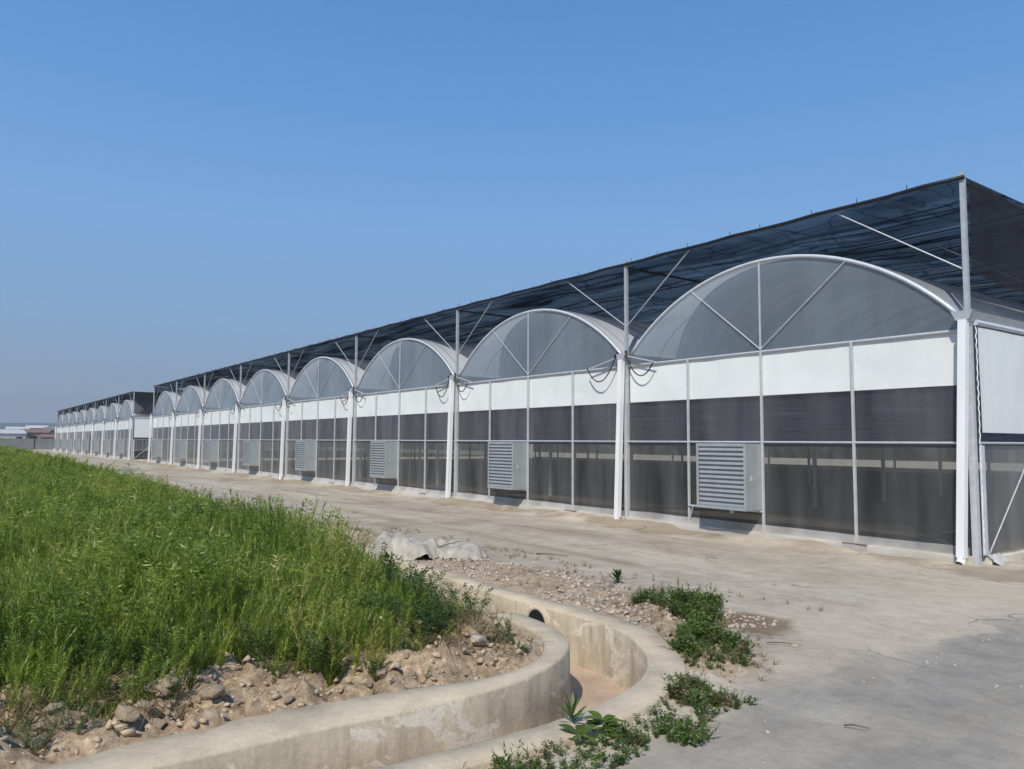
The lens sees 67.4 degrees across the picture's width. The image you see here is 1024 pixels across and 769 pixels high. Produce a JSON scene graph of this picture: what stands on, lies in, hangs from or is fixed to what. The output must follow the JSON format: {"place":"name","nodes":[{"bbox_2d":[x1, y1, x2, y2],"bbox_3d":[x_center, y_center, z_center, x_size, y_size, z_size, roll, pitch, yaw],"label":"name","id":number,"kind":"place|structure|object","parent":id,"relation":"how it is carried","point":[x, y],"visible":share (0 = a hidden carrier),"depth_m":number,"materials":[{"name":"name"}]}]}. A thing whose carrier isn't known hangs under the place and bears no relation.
{"place":"outdoors","nodes":[
{"label":"outdoors","id":0,"kind":"place"},
{"bbox_2d":[0,423,56,428],"bbox_3d":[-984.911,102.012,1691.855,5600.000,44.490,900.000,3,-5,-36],"label":"hills","id":1,"kind":"structure","parent":0,"point":[3,425],"depth_m":1533.64,"materials":[{"name":"grey"}]},
{"bbox_2d":[0,444,1023,768],"bbox_3d":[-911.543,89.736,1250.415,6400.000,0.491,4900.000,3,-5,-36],"label":"ground","id":2,"kind":"structure","parent":0,"point":[960,714],"depth_m":7.54,"materials":[{"name":"concrete"}]},
{"bbox_2d":[0,429,26,438],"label":"house","id":3,"kind":"structure","parent":2,"relation":"on","point":[8,434],"depth_m":277.18,"materials":[{"name":"white glass"}]},
{"bbox_2d":[5,426,29,429],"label":"house","id":4,"kind":"structure","parent":2,"relation":"on","point":[13,428],"depth_m":297.28,"materials":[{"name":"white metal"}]},
{"bbox_2d":[27,434,36,438],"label":"tree","id":5,"kind":"object","parent":2,"relation":"on","point":[30,436],"visible":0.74,"depth_m":275.53,"materials":[{"name":"green plant"}]},
{"bbox_2d":[21,429,49,438],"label":"house","id":6,"kind":"structure","parent":2,"relation":"on","point":[37,432],"depth_m":290.08,"materials":[{"name":"brick"}]},
{"bbox_2d":[25,425,48,428],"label":"house","id":7,"kind":"structure","parent":2,"relation":"on","point":[36,426],"depth_m":309.72,"materials":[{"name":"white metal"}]},
{"bbox_2d":[31,722,44,731],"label":"dirt clod","id":8,"kind":"object","parent":2,"relation":"on","point":[38,725],"visible":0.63,"depth_m":4.75,"materials":[{"name":"beige soil"}]},
{"bbox_2d":[30,734,47,749],"bbox_3d":[-2.904,2.188,4.718,0.094,0.085,0.138,3,-5,-33],"label":"stone","id":9,"kind":"object","parent":2,"relation":"on","point":[34,740],"visible":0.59,"depth_m":4.67,"materials":[{"name":"grey stone"}]},
{"bbox_2d":[40,434,54,438],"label":"house","id":10,"kind":"structure","parent":2,"relation":"on","point":[47,436],"depth_m":277.00,"materials":[{"name":"brick"}]},
{"bbox_2d":[43,427,56,432],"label":"house","id":11,"kind":"structure","parent":2,"relation":"on","point":[51,428],"depth_m":301.09,"materials":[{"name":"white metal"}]},
{"bbox_2d":[42,702,62,713],"bbox_3d":[-2.995,2.115,5.019,0.129,0.068,0.086,3,-5,-29],"label":"dirt clod","id":12,"kind":"object","parent":2,"relation":"on","point":[50,706],"visible":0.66,"depth_m":5.00,"materials":[{"name":"beige soil"}]},
{"bbox_2d":[115,705,140,722],"bbox_3d":[-2.535,2.182,5.073,0.182,0.107,0.147,12,-6,0],"label":"rock","id":13,"kind":"object","parent":2,"relation":"on","point":[120,710],"visible":0.97,"depth_m":5.03,"materials":[{"name":"beige stone"}]},
{"bbox_2d":[137,699,154,711],"bbox_3d":[-2.490,2.179,5.217,0.113,0.058,0.109,17,6,-8],"label":"dirt clod","id":14,"kind":"object","parent":2,"relation":"on","point":[141,702],"visible":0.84,"depth_m":5.19,"materials":[{"name":"beige soil"}]},
{"bbox_2d":[135,622,177,676],"bbox_3d":[-2.707,2.021,5.815,0.411,0.406,0.208,-1,-4,18],"label":"bushy weed","id":15,"kind":"object","parent":2,"relation":"on","point":[137,633],"visible":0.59,"depth_m":5.82,"materials":[{"name":"green plant"}]},
{"bbox_2d":[150,718,166,728],"bbox_3d":[-2.333,2.241,5.069,0.117,0.061,0.113,3,-13,26],"label":"dirt clod","id":16,"kind":"object","parent":2,"relation":"on","point":[159,723],"visible":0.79,"depth_m":5.04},
{"bbox_2d":[0,435,322,449],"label":"perimeter fence","id":17,"kind":"object","parent":2,"relation":"on","point":[40,444],"visible":0.19,"depth_m":135.90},
{"bbox_2d":[143,674,179,693],"bbox_3d":[-2.478,2.121,5.428,0.236,0.124,0.147,1,-4,-10],"label":"dirt clod","id":18,"kind":"object","parent":2,"relation":"on","point":[164,682],"visible":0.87,"depth_m":5.38,"materials":[{"name":"beige soil"}]},
{"bbox_2d":[155,688,171,696],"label":"dirt clod","id":19,"kind":"object","parent":2,"relation":"on","point":[163,690],"visible":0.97,"depth_m":5.35,"materials":[{"name":"beige soil"}]},
{"bbox_2d":[164,708,170,715],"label":"dirt clod","id":20,"kind":"object","parent":2,"relation":"on","point":[167,712],"visible":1,"depth_m":5.08,"materials":[{"name":"beige soil"}]},
{"bbox_2d":[190,695,202,703],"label":"dirt clod","id":21,"kind":"object","parent":2,"relation":"on","point":[197,698],"visible":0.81,"depth_m":5.50,"materials":[{"name":"beige soil"}]},
{"bbox_2d":[200,689,209,699],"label":"dirt clod","id":22,"kind":"object","parent":2,"relation":"on","point":[203,694],"visible":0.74,"depth_m":5.49,"materials":[{"name":"beige soil"}]},
{"bbox_2d":[206,684,224,698],"bbox_3d":[-2.113,2.194,5.479,0.097,0.085,0.138,0,-4,-1],"label":"rock","id":23,"kind":"object","parent":2,"relation":"on","point":[215,691],"visible":1,"depth_m":5.46,"materials":[{"name":"beige stone"}]},
{"bbox_2d":[0,500,462,683],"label":"dark weeds","id":24,"kind":"object","parent":2,"relation":"on","point":[250,638],"visible":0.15,"depth_m":6.33,"materials":[{"name":"green plant"}]},
{"bbox_2d":[0,444,470,721],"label":"grass","id":25,"kind":"structure","parent":2,"relation":"on","point":[126,558],"depth_m":6.91,"materials":[{"name":"green plant"}]},
{"bbox_2d":[233,699,243,704],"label":"dirt clod","id":26,"kind":"object","parent":2,"relation":"on","point":[239,702],"visible":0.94,"depth_m":5.48,"materials":[{"name":"beige soil"}]},
{"bbox_2d":[0,465,515,753],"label":"scattered weeds","id":27,"kind":"object","parent":2,"relation":"on","point":[62,723],"visible":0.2,"depth_m":5.66,"materials":[{"name":"green plant"}]},
{"bbox_2d":[0,616,532,767],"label":"crumbs","id":28,"kind":"object","parent":2,"relation":"on","point":[126,732],"visible":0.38,"depth_m":5.64,"materials":[{"name":"beige soil"}]},
{"bbox_2d":[54,390,487,460],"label":"greenhouse","id":29,"kind":"object","parent":2,"relation":"on","point":[117,426],"visible":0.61,"depth_m":88.92,"materials":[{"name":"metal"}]},
{"bbox_2d":[275,678,285,684],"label":"dirt clod","id":30,"kind":"object","parent":2,"relation":"on","point":[278,681],"visible":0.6,"depth_m":5.94,"materials":[{"name":"beige soil"}]},
{"bbox_2d":[283,696,294,703],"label":"dirt clod","id":31,"kind":"object","parent":2,"relation":"on","point":[287,699],"visible":1,"depth_m":5.50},
{"bbox_2d":[285,634,329,659],"bbox_3d":[-1.678,2.164,6.306,0.379,0.211,0.361,3,-5,-36],"label":"broadleaf plant","id":32,"kind":"object","parent":2,"relation":"on","point":[297,649],"visible":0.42,"depth_m":6.26,"materials":[{"name":"green plant"}]},
{"bbox_2d":[343,535,366,553],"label":"bushy weed","id":33,"kind":"object","parent":2,"relation":"on","point":[351,544],"visible":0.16,"depth_m":10.83,"materials":[{"name":"green plant"}]},
{"bbox_2d":[38,543,686,768],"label":"drainage channel","id":34,"kind":"object","parent":2,"relation":"on","point":[602,665],"visible":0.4,"depth_m":5.57,"materials":[{"name":"concrete"}]},
{"bbox_2d":[556,690,588,722],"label":"spiky plant","id":35,"kind":"object","parent":34,"relation":"on","point":[571,706],"visible":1,"depth_m":5.24,"materials":[{"name":"green plant"}]},
{"bbox_2d":[364,681,372,687],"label":"dirt clod","id":36,"kind":"object","parent":2,"relation":"on","point":[368,684],"visible":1,"depth_m":5.92,"materials":[{"name":"beige soil"}]},
{"bbox_2d":[361,657,386,681],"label":"bushy weed","id":37,"kind":"object","parent":2,"relation":"on","point":[381,666],"visible":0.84,"depth_m":6.26,"materials":[{"name":"green plant"}]},
{"bbox_2d":[360,542,401,580],"bbox_3d":[-1.594,2.212,9.173,0.441,0.621,0.391,3,-5,-36],"label":"bushy weed","id":38,"kind":"object","parent":2,"relation":"on","point":[391,554],"visible":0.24,"depth_m":9.15,"materials":[{"name":"green plant"}]},
{"bbox_2d":[377,670,384,676],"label":"dirt clod","id":39,"kind":"object","parent":2,"relation":"on","point":[381,673],"visible":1,"depth_m":6.06,"materials":[{"name":"brown soil"}]},
{"bbox_2d":[368,532,438,559],"bbox_3d":[-1.776,2.717,13.035,1.239,0.470,1.782,3,-5,-36],"label":"plastic sheet","id":40,"kind":"object","parent":2,"relation":"on","point":[407,547],"visible":0.83,"depth_m":12.60,"materials":[{"name":"grey plastic"}]},
{"bbox_2d":[381,554,433,602],"bbox_3d":[-1.215,2.172,8.353,0.534,0.619,0.559,-2,-5,26],"label":"bushy weed","id":41,"kind":"object","parent":2,"relation":"on","point":[391,566],"visible":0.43,"depth_m":8.28,"materials":[{"name":"green plant"}]},
{"bbox_2d":[0,504,823,736],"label":"dry straw","id":42,"kind":"object","parent":2,"relation":"on","point":[431,636],"visible":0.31,"depth_m":6.81,"materials":[{"name":"beige plant"}]},
{"bbox_2d":[405,569,445,610],"bbox_3d":[-0.938,2.143,7.758,0.459,0.559,0.454,3,-5,-36],"label":"bushy weed","id":43,"kind":"object","parent":2,"relation":"on","point":[420,577],"visible":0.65,"depth_m":7.65,"materials":[{"name":"green plant"}]},
{"bbox_2d":[416,599,442,643],"bbox_3d":[-0.762,2.173,6.996,0.220,0.412,0.393,2,-5,-20],"label":"bushy weed","id":44,"kind":"object","parent":2,"relation":"on","point":[424,627],"visible":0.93,"depth_m":6.95,"materials":[{"name":"green plant"}]},
{"bbox_2d":[427,581,461,626],"bbox_3d":[-0.644,2.086,7.269,0.335,0.425,0.219,0,-4,-2],"label":"bushy weed","id":45,"kind":"object","parent":2,"relation":"on","point":[453,593],"visible":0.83,"depth_m":7.26,"materials":[{"name":"green plant"}]},
{"bbox_2d":[425,538,488,560],"bbox_3d":[-0.993,2.798,13.060,1.046,0.311,1.555,3,-5,-36],"label":"plastic sheet","id":46,"kind":"object","parent":2,"relation":"on","point":[464,549],"visible":0.73,"depth_m":12.67,"materials":[{"name":"grey plastic"}]},
{"bbox_2d":[439,582,483,619],"bbox_3d":[-0.477,2.151,7.537,0.364,0.440,0.442,3,-5,-36],"label":"bushy weed","id":47,"kind":"object","parent":2,"relation":"on","point":[466,598],"visible":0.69,"depth_m":7.55,"materials":[{"name":"green plant"}]},
{"bbox_2d":[463,670,471,675],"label":"dirt clod","id":48,"kind":"object","parent":2,"relation":"on","point":[467,673],"visible":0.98,"depth_m":6.48,"materials":[{"name":"brown soil"}]},
{"bbox_2d":[470,633,487,645],"bbox_3d":[-0.298,2.330,6.999,0.180,0.097,0.187,17,-14,3],"label":"stone","id":49,"kind":"object","parent":2,"relation":"on","point":[483,640],"visible":0.99,"depth_m":6.95,"materials":[{"name":"grey stone"}]},
{"bbox_2d":[467,588,493,620],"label":"bushy weed","id":50,"kind":"object","parent":2,"relation":"on","point":[483,600],"visible":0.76,"depth_m":7.91,"materials":[{"name":"green plant"}]},
{"bbox_2d":[496,612,512,636],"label":"bushy weed","id":51,"kind":"object","parent":2,"relation":"on","point":[507,624],"visible":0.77,"depth_m":7.41,"materials":[{"name":"green plant"}]},
{"bbox_2d":[505,631,530,650],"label":"broadleaf plant","id":52,"kind":"object","parent":2,"relation":"on","point":[512,639],"visible":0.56,"depth_m":7.03,"materials":[{"name":"green plant"}]},
{"bbox_2d":[322,528,782,632],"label":"gravel","id":53,"kind":"structure","parent":2,"relation":"on","point":[726,615],"depth_m":9.63,"materials":[{"name":"grey gravel"}]},
{"bbox_2d":[559,724,596,741],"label":"broadleaf plant","id":54,"kind":"object","parent":2,"relation":"on","point":[583,730],"visible":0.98,"depth_m":5.06,"materials":[{"name":"green plant"}]},
{"bbox_2d":[147,171,1023,565],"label":"greenhouse","id":55,"kind":"object","parent":2,"relation":"on","point":[885,327],"visible":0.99,"depth_m":20.16,"materials":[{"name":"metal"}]},
{"bbox_2d":[584,711,622,730],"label":"broadleaf plant","id":56,"kind":"object","parent":2,"relation":"on","point":[595,715],"visible":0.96,"depth_m":5.24,"materials":[{"name":"green plant"}]},
{"bbox_2d":[463,575,761,768],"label":"ground cover","id":57,"kind":"object","parent":2,"relation":"on","point":[700,625],"visible":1,"depth_m":5.84,"materials":[{"name":"green plant"}]},
{"bbox_2d":[611,569,622,581],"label":"leafy weed","id":58,"kind":"object","parent":2,"relation":"on","point":[616,574],"visible":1,"depth_m":10.72,"materials":[{"name":"green plant"}]},
{"bbox_2d":[789,643,799,646],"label":"stone","id":59,"kind":"object","parent":2,"relation":"on","point":[794,645],"visible":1,"depth_m":7.44,"materials":[{"name":"grey stone"}]},
{"bbox_2d":[623,615,1022,768],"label":"grit","id":60,"kind":"object","parent":2,"relation":"on","point":[768,732],"visible":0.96,"depth_m":6.58,"materials":[{"name":"stone"}]},
{"bbox_2d":[844,724,868,728],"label":"twig","id":61,"kind":"object","parent":2,"relation":"on","point":[854,725],"visible":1,"depth_m":5.31,"materials":[{"name":"wood"}]},
{"bbox_2d":[0,0,1023,422],"label":"sky","id":62,"kind":"structure","parent":0,"point":[188,188],"materials":[{"name":"blue"}]}
]}

